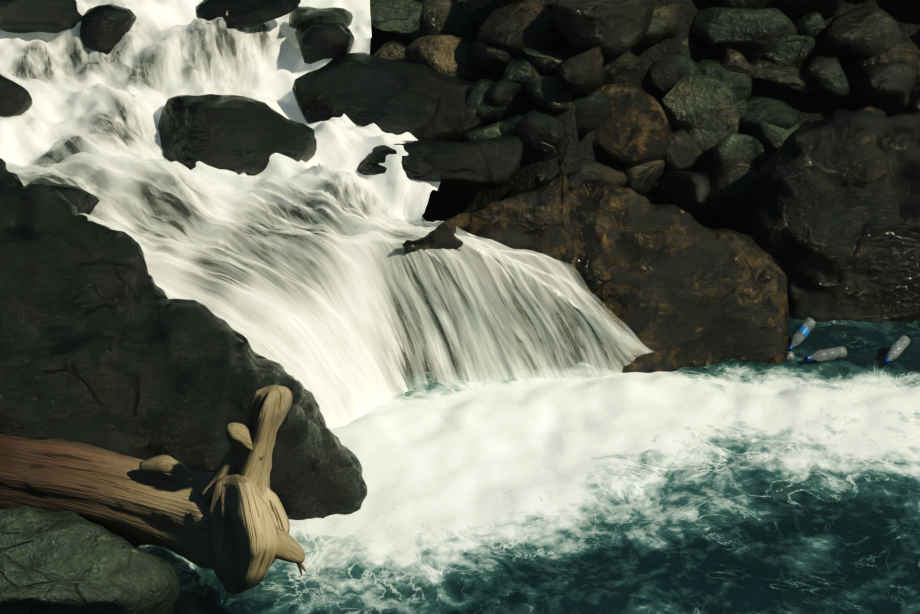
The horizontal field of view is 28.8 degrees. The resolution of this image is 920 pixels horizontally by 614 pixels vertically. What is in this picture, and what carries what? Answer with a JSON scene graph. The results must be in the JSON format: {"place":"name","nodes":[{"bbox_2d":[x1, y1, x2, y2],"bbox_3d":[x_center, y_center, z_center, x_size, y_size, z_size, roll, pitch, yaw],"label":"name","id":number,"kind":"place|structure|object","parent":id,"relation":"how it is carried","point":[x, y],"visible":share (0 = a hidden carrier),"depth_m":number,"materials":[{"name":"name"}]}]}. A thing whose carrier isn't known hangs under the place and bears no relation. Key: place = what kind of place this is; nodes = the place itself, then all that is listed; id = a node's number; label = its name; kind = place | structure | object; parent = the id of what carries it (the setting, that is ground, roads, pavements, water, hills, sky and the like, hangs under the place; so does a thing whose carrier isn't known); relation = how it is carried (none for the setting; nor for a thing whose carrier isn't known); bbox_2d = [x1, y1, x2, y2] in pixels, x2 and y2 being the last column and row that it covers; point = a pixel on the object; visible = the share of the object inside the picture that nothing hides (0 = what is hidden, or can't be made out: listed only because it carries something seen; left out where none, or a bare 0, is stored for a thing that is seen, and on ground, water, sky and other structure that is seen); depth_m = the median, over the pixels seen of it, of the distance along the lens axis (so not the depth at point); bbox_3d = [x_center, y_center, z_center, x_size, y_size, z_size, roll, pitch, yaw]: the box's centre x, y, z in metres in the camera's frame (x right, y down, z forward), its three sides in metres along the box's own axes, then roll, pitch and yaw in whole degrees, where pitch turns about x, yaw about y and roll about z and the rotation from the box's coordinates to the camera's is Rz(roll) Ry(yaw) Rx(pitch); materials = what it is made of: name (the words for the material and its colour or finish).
{"place":"outdoors","nodes":[
{"label":"outdoors","id":0,"kind":"place"},
{"bbox_2d":[0,0,652,428],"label":"stream water","id":1,"kind":"structure","parent":0,"point":[320,344],"depth_m":7.34,"materials":[{"name":"white liquid"}]},
{"bbox_2d":[0,74,32,115],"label":"wet rock","id":2,"kind":"object","parent":1,"relation":"on","point":[15,98],"visible":1,"depth_m":7.93,"materials":[{"name":"grey stone"}]},
{"bbox_2d":[0,0,82,32],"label":"rock","id":3,"kind":"object","parent":1,"relation":"on","point":[29,16],"visible":0.81,"depth_m":8.52,"materials":[{"name":"grey stone"}]},
{"bbox_2d":[26,176,99,214],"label":"rock","id":4,"kind":"object","parent":1,"relation":"in","point":[83,200],"visible":0.42,"depth_m":7.22,"materials":[{"name":"grey stone"}]},
{"bbox_2d":[80,4,136,61],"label":"rock","id":5,"kind":"object","parent":1,"relation":"in","point":[105,28],"visible":0.85,"depth_m":8.42,"materials":[{"name":"grey stone"}]},
{"bbox_2d":[98,93,138,129],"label":"rock","id":6,"kind":"object","parent":1,"relation":"in","point":[120,109],"visible":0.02,"depth_m":7.96,"materials":[{"name":"grey stone"}]},
{"bbox_2d":[189,33,230,66],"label":"rock","id":7,"kind":"object","parent":1,"relation":"in","point":[219,43],"visible":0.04,"depth_m":8.38,"materials":[{"name":"grey stone"}]},
{"bbox_2d":[158,94,316,175],"bbox_3d":[-0.968,-0.757,7.894,0.746,0.360,0.627,-1,27,-2],"label":"island rock","id":8,"kind":"object","parent":1,"relation":"on","point":[237,134],"visible":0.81,"depth_m":7.70,"materials":[{"name":"grey stone"}]},
{"bbox_2d":[195,0,300,30],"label":"stream rock","id":9,"kind":"object","parent":1,"relation":"on","point":[245,13],"visible":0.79,"depth_m":8.43,"materials":[{"name":"black stone"}]},
{"bbox_2d":[289,6,352,28],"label":"rock","id":10,"kind":"object","parent":1,"relation":"on","point":[299,16],"visible":0.77,"depth_m":8.49,"materials":[{"name":"grey stone"}]},
{"bbox_2d":[346,135,522,191],"bbox_3d":[-0.124,-0.629,7.859,0.746,0.338,0.634,13,30,24],"label":"dark rock","id":11,"kind":"object","parent":1,"relation":"on","point":[483,165],"visible":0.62,"depth_m":7.64,"materials":[{"name":"grey stone"}]},
{"bbox_2d":[1,0,919,373],"bbox_3d":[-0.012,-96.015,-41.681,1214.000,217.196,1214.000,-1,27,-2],"label":"ground","id":12,"kind":"structure","parent":0,"point":[581,152],"depth_m":8.07,"materials":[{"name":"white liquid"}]},
{"bbox_2d":[0,506,180,613],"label":"rock","id":13,"kind":"object","parent":12,"relation":"on","point":[63,562],"visible":1,"depth_m":5.54,"materials":[{"name":"stone"}]},
{"bbox_2d":[0,385,306,594],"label":"driftwood","id":14,"kind":"object","parent":12,"relation":"on","point":[227,521],"visible":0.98,"depth_m":5.79,"materials":[{"name":"brown wood"}]},
{"bbox_2d":[0,158,367,547],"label":"rock","id":15,"kind":"object","parent":12,"relation":"on","point":[106,343],"visible":0.65,"depth_m":6.38,"materials":[{"name":"grey stone"}]},
{"bbox_2d":[243,24,272,43],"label":"rock pile","id":16,"kind":"object","parent":12,"relation":"on","point":[259,36],"depth_m":9.15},
{"bbox_2d":[371,25,383,40],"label":"rock pile","id":17,"kind":"object","parent":12,"relation":"on","point":[377,34],"visible":0.06,"depth_m":9.24,"materials":[{"name":"black stone"}]},
{"bbox_2d":[292,52,484,141],"bbox_3d":[-0.272,-0.946,8.244,0.760,0.376,0.778,14,30,25],"label":"dark rock","id":18,"kind":"object","parent":12,"relation":"on","point":[416,101],"visible":0.73,"depth_m":8.05,"materials":[{"name":"grey stone"}]},
{"bbox_2d":[295,22,353,63],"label":"rock","id":19,"kind":"object","parent":18,"relation":"on","point":[318,41],"visible":0.88,"depth_m":8.29,"materials":[{"name":"grey stone"}]},
{"bbox_2d":[404,35,476,78],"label":"rock","id":20,"kind":"object","parent":18,"relation":"on","point":[444,55],"visible":0.44,"depth_m":8.43,"materials":[{"name":"brown stone"}]},
{"bbox_2d":[373,40,407,61],"bbox_3d":[-0.318,-1.178,8.842,0.341,0.277,0.233,-7,28,-14],"label":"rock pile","id":21,"kind":"object","parent":12,"relation":"on","point":[393,49],"visible":0.15,"depth_m":8.76,"materials":[{"name":"brown stone"}]},
{"bbox_2d":[370,0,421,39],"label":"rock","id":22,"kind":"object","parent":12,"relation":"on","point":[401,18],"visible":0.35,"depth_m":9.09,"materials":[{"name":"stone"}]},
{"bbox_2d":[418,0,477,42],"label":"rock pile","id":23,"kind":"object","parent":12,"relation":"on","point":[445,17],"visible":0.56,"depth_m":8.67,"materials":[{"name":"grey stone"}]},
{"bbox_2d":[450,0,467,2],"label":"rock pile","id":24,"kind":"object","parent":12,"relation":"on","point":[460,1],"visible":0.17,"depth_m":9.13,"materials":[{"name":"grey stone"}]},
{"bbox_2d":[465,79,500,119],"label":"rock","id":25,"kind":"object","parent":12,"relation":"on","point":[479,104],"visible":0.48,"depth_m":8.16,"materials":[{"name":"grey stone"}]},
{"bbox_2d":[463,122,502,141],"bbox_3d":[0.131,-0.759,8.139,0.232,0.157,0.233,-1,27,-2],"label":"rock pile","id":26,"kind":"object","parent":12,"relation":"on","point":[489,131],"visible":0.38,"depth_m":8.06,"materials":[{"name":"grey stone"}]},
{"bbox_2d":[465,40,511,76],"bbox_3d":[0.158,-1.163,8.404,0.211,0.192,0.291,-16,31,-28],"label":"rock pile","id":27,"kind":"object","parent":12,"relation":"on","point":[482,59],"visible":0.67,"depth_m":8.31,"materials":[{"name":"grey stone"}]},
{"bbox_2d":[400,170,578,333],"bbox_3d":[0.126,-0.179,7.752,0.798,0.954,0.973,-1,27,-2],"label":"ledge rock","id":28,"kind":"object","parent":12,"relation":"on","point":[533,218],"visible":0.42,"depth_m":7.36,"materials":[{"name":"brown stone"}]},
{"bbox_2d":[485,80,530,122],"bbox_3d":[0.223,-0.944,8.233,0.192,0.217,0.246,12,29,22],"label":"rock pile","id":29,"kind":"object","parent":12,"relation":"on","point":[509,98],"visible":0.75,"depth_m":8.16,"materials":[{"name":"grey stone"}]},
{"bbox_2d":[499,113,524,134],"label":"rock","id":30,"kind":"object","parent":12,"relation":"on","point":[507,126],"visible":0.15,"depth_m":8.06,"materials":[{"name":"grey stone"}]},
{"bbox_2d":[477,0,563,58],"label":"rock","id":31,"kind":"object","parent":12,"relation":"on","point":[513,30],"visible":0.71,"depth_m":8.26,"materials":[{"name":"grey stone"}]},
{"bbox_2d":[502,56,539,85],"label":"rock","id":32,"kind":"object","parent":12,"relation":"on","point":[520,70],"visible":0.48,"depth_m":8.19,"materials":[{"name":"grey stone"}]},
{"bbox_2d":[490,0,555,9],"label":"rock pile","id":33,"kind":"object","parent":12,"relation":"on","point":[546,4],"visible":0.21,"depth_m":8.46,"materials":[{"name":"grey stone"}]},
{"bbox_2d":[510,111,569,167],"bbox_3d":[0.367,-0.759,8.008,0.268,0.270,0.244,8,28,15],"label":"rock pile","id":34,"kind":"object","parent":12,"relation":"on","point":[542,137],"visible":0.77,"depth_m":7.90,"materials":[{"name":"grey stone"}]},
{"bbox_2d":[521,46,569,71],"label":"rock","id":35,"kind":"object","parent":12,"relation":"on","point":[543,58],"visible":0.54,"depth_m":8.21,"materials":[{"name":"grey stone"}]},
{"bbox_2d":[524,75,574,113],"bbox_3d":[0.430,-0.971,8.135,0.272,0.166,0.249,-1,27,-2],"label":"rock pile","id":36,"kind":"object","parent":12,"relation":"on","point":[550,94],"visible":0.73,"depth_m":8.05,"materials":[{"name":"grey stone"}]},
{"bbox_2d":[556,91,611,132],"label":"rock","id":37,"kind":"object","parent":12,"relation":"on","point":[593,111],"visible":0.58,"depth_m":8.08,"materials":[{"name":"grey stone"}]},
{"bbox_2d":[555,46,604,95],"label":"rock","id":38,"kind":"object","parent":37,"relation":"on","point":[581,74],"visible":0.9,"depth_m":7.97,"materials":[{"name":"grey stone"}]},
{"bbox_2d":[551,0,654,55],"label":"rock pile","id":39,"kind":"object","parent":12,"relation":"on","point":[612,27],"visible":0.98,"depth_m":8.11,"materials":[{"name":"grey stone"}]},
{"bbox_2d":[582,155,626,186],"bbox_3d":[0.636,-0.629,8.437,0.333,0.228,0.324,24,35,38],"label":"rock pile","id":40,"kind":"object","parent":12,"relation":"on","point":[609,169],"visible":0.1,"depth_m":8.34,"materials":[{"name":"stone"}]},
{"bbox_2d":[602,52,643,85],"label":"rock","id":41,"kind":"object","parent":12,"relation":"on","point":[623,67],"visible":0.44,"depth_m":8.34,"materials":[{"name":"grey stone"}]},
{"bbox_2d":[623,159,664,194],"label":"rock","id":42,"kind":"object","parent":12,"relation":"on","point":[642,179],"visible":0.62,"depth_m":8.38,"materials":[{"name":"grey stone"}]},
{"bbox_2d":[592,82,672,167],"bbox_3d":[0.734,-0.835,8.451,0.452,0.463,0.455,22,35,37],"label":"brown rock","id":43,"kind":"object","parent":42,"relation":"on","point":[634,130],"visible":0.71,"depth_m":8.32,"materials":[{"name":"brown stone"}]},
{"bbox_2d":[534,170,789,372],"bbox_3d":[0.866,-0.097,7.770,1.112,1.074,1.105,-1,27,-2],"label":"rock","id":44,"kind":"object","parent":12,"relation":"on","point":[673,287],"visible":0.65,"depth_m":7.42,"materials":[{"name":"brown stone"}]},
{"bbox_2d":[652,3,680,42],"bbox_3d":[0.956,-1.376,8.701,0.273,0.214,0.280,-1,27,-2],"label":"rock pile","id":45,"kind":"object","parent":12,"relation":"on","point":[669,16],"visible":0.48,"depth_m":8.60,"materials":[{"name":"grey stone"}]},
{"bbox_2d":[638,18,663,43],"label":"rock","id":46,"kind":"object","parent":45,"relation":"on","point":[654,33],"visible":0.31,"depth_m":8.52,"materials":[{"name":"grey stone"}]},
{"bbox_2d":[646,53,697,94],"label":"rock","id":47,"kind":"object","parent":12,"relation":"on","point":[664,76],"visible":0.6,"depth_m":8.67,"materials":[{"name":"grey stone"}]},
{"bbox_2d":[663,129,704,173],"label":"rock","id":48,"kind":"object","parent":12,"relation":"on","point":[684,152],"visible":0.67,"depth_m":8.44,"materials":[{"name":"grey stone"}]},
{"bbox_2d":[654,171,714,219],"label":"rock","id":49,"kind":"object","parent":12,"relation":"on","point":[687,191],"visible":0.6,"depth_m":8.30,"materials":[{"name":"black stone"}]},
{"bbox_2d":[679,35,699,58],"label":"rock","id":50,"kind":"object","parent":12,"relation":"on","point":[690,47],"visible":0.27,"depth_m":8.84,"materials":[{"name":"grey stone"}]},
{"bbox_2d":[661,73,739,156],"bbox_3d":[1.155,-0.926,8.641,0.391,0.352,0.459,-1,27,-2],"label":"rock","id":51,"kind":"object","parent":12,"relation":"on","point":[702,110],"visible":0.73,"depth_m":8.52,"materials":[{"name":"grey stone"}]},
{"bbox_2d":[697,59,751,100],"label":"rock","id":52,"kind":"object","parent":12,"relation":"on","point":[740,84],"visible":0.4,"depth_m":8.65,"materials":[{"name":"grey stone"}]},
{"bbox_2d":[692,155,759,223],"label":"rock","id":53,"kind":"object","parent":12,"relation":"on","point":[733,182],"visible":0.42,"depth_m":8.22,"materials":[{"name":"black stone"}]},
{"bbox_2d":[713,48,757,86],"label":"rock","id":54,"kind":"object","parent":12,"relation":"on","point":[732,60],"visible":0.42,"depth_m":8.70,"materials":[{"name":"stone"}]},
{"bbox_2d":[710,133,764,169],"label":"rock","id":55,"kind":"object","parent":12,"relation":"on","point":[748,148],"visible":0.5,"depth_m":8.37,"materials":[{"name":"grey stone"}]},
{"bbox_2d":[737,100,746,129],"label":"rock","id":56,"kind":"object","parent":12,"relation":"on","point":[742,104],"visible":0.27,"depth_m":8.62,"materials":[{"name":"grey stone"}]},
{"bbox_2d":[690,7,796,62],"bbox_3d":[1.409,-1.355,8.896,0.537,0.269,0.379,-1,27,-2],"label":"rock","id":57,"kind":"object","parent":12,"relation":"on","point":[750,35],"visible":0.75,"depth_m":8.76,"materials":[{"name":"grey stone"}]},
{"bbox_2d":[716,0,776,8],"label":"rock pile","id":58,"kind":"object","parent":12,"relation":"on","point":[751,4],"visible":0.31,"depth_m":8.90,"materials":[{"name":"grey stone"}]},
{"bbox_2d":[740,97,799,132],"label":"rock","id":59,"kind":"object","parent":12,"relation":"on","point":[780,113],"visible":0.75,"depth_m":8.55,"materials":[{"name":"grey stone"}]},
{"bbox_2d":[750,119,799,153],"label":"rock","id":60,"kind":"object","parent":12,"relation":"on","point":[770,137],"visible":0.33,"depth_m":8.48,"materials":[{"name":"grey stone"}]},
{"bbox_2d":[794,12,826,43],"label":"rock","id":61,"kind":"object","parent":12,"relation":"on","point":[812,24],"visible":0.67,"depth_m":8.85,"materials":[{"name":"grey stone"}]},
{"bbox_2d":[804,55,849,101],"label":"rock","id":62,"kind":"object","parent":12,"relation":"on","point":[825,77],"visible":0.85,"depth_m":8.67,"materials":[{"name":"grey stone"}]},
{"bbox_2d":[750,59,818,94],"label":"rock","id":63,"kind":"object","parent":62,"relation":"on","point":[769,74],"visible":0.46,"depth_m":8.72,"materials":[{"name":"grey stone"}]},
{"bbox_2d":[762,52,781,63],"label":"rock","id":64,"kind":"object","parent":63,"relation":"on","point":[771,57],"visible":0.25,"depth_m":8.79,"materials":[{"name":"grey stone"}]},
{"bbox_2d":[775,35,815,68],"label":"rock","id":65,"kind":"object","parent":63,"relation":"on","point":[797,51],"visible":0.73,"depth_m":8.77,"materials":[{"name":"grey stone"}]},
{"bbox_2d":[744,109,919,322],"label":"rock","id":66,"kind":"object","parent":12,"relation":"on","point":[832,217],"visible":0.69,"depth_m":7.84,"materials":[{"name":"black stone"}]},
{"bbox_2d":[851,104,885,115],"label":"rock","id":67,"kind":"object","parent":12,"relation":"on","point":[876,109],"visible":0.17,"depth_m":8.65,"materials":[{"name":"stone"}]},
{"bbox_2d":[850,62,914,116],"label":"rock","id":68,"kind":"object","parent":12,"relation":"on","point":[888,87],"visible":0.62,"depth_m":8.61,"materials":[{"name":"grey stone"}]},
{"bbox_2d":[847,33,919,85],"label":"rock","id":69,"kind":"object","parent":68,"relation":"on","point":[907,52],"visible":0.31,"depth_m":8.68,"materials":[{"name":"grey stone"}]},
{"bbox_2d":[819,6,904,64],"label":"rock","id":70,"kind":"object","parent":69,"relation":"on","point":[861,32],"visible":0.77,"depth_m":8.69,"materials":[{"name":"grey stone"}]},
{"bbox_2d":[905,85,919,113],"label":"rock","id":71,"kind":"object","parent":12,"relation":"on","point":[914,105],"visible":0.25,"depth_m":8.63,"materials":[{"name":"black stone"}]},
{"bbox_2d":[136,312,919,613],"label":"pool water","id":72,"kind":"structure","parent":0,"point":[736,486],"depth_m":6.59,"materials":[{"name":"white liquid"}]},
{"bbox_2d":[787,351,794,359],"bbox_3d":[1.333,0.221,7.564,0.168,0.050,0.050,-8,13,-15],"label":"bottle","id":73,"kind":"object","parent":72,"relation":"in","point":[791,355],"visible":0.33,"depth_m":7.56,"materials":[{"name":"white"}]},
{"bbox_2d":[788,317,815,350],"bbox_3d":[1.451,0.118,7.620,0.173,0.053,0.053,-49,5,-19],"label":"bottle","id":74,"kind":"object","parent":72,"relation":"on","point":[803,330],"visible":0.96,"depth_m":7.60,"materials":[{"name":"white"}]},
{"bbox_2d":[805,346,846,361],"bbox_3d":[1.542,0.203,7.543,0.183,0.054,0.054,-9,11,-17],"label":"bottle","id":75,"kind":"object","parent":72,"relation":"on","point":[831,354],"visible":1,"depth_m":7.52,"materials":[{"name":"white"}]},
{"bbox_2d":[883,335,909,364],"bbox_3d":[1.836,0.183,7.536,0.051,0.051,0.173,48,57,1],"label":"bottle","id":76,"kind":"object","parent":72,"relation":"on","point":[898,347],"visible":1,"depth_m":7.52,"materials":[{"name":"white"}]}
]}

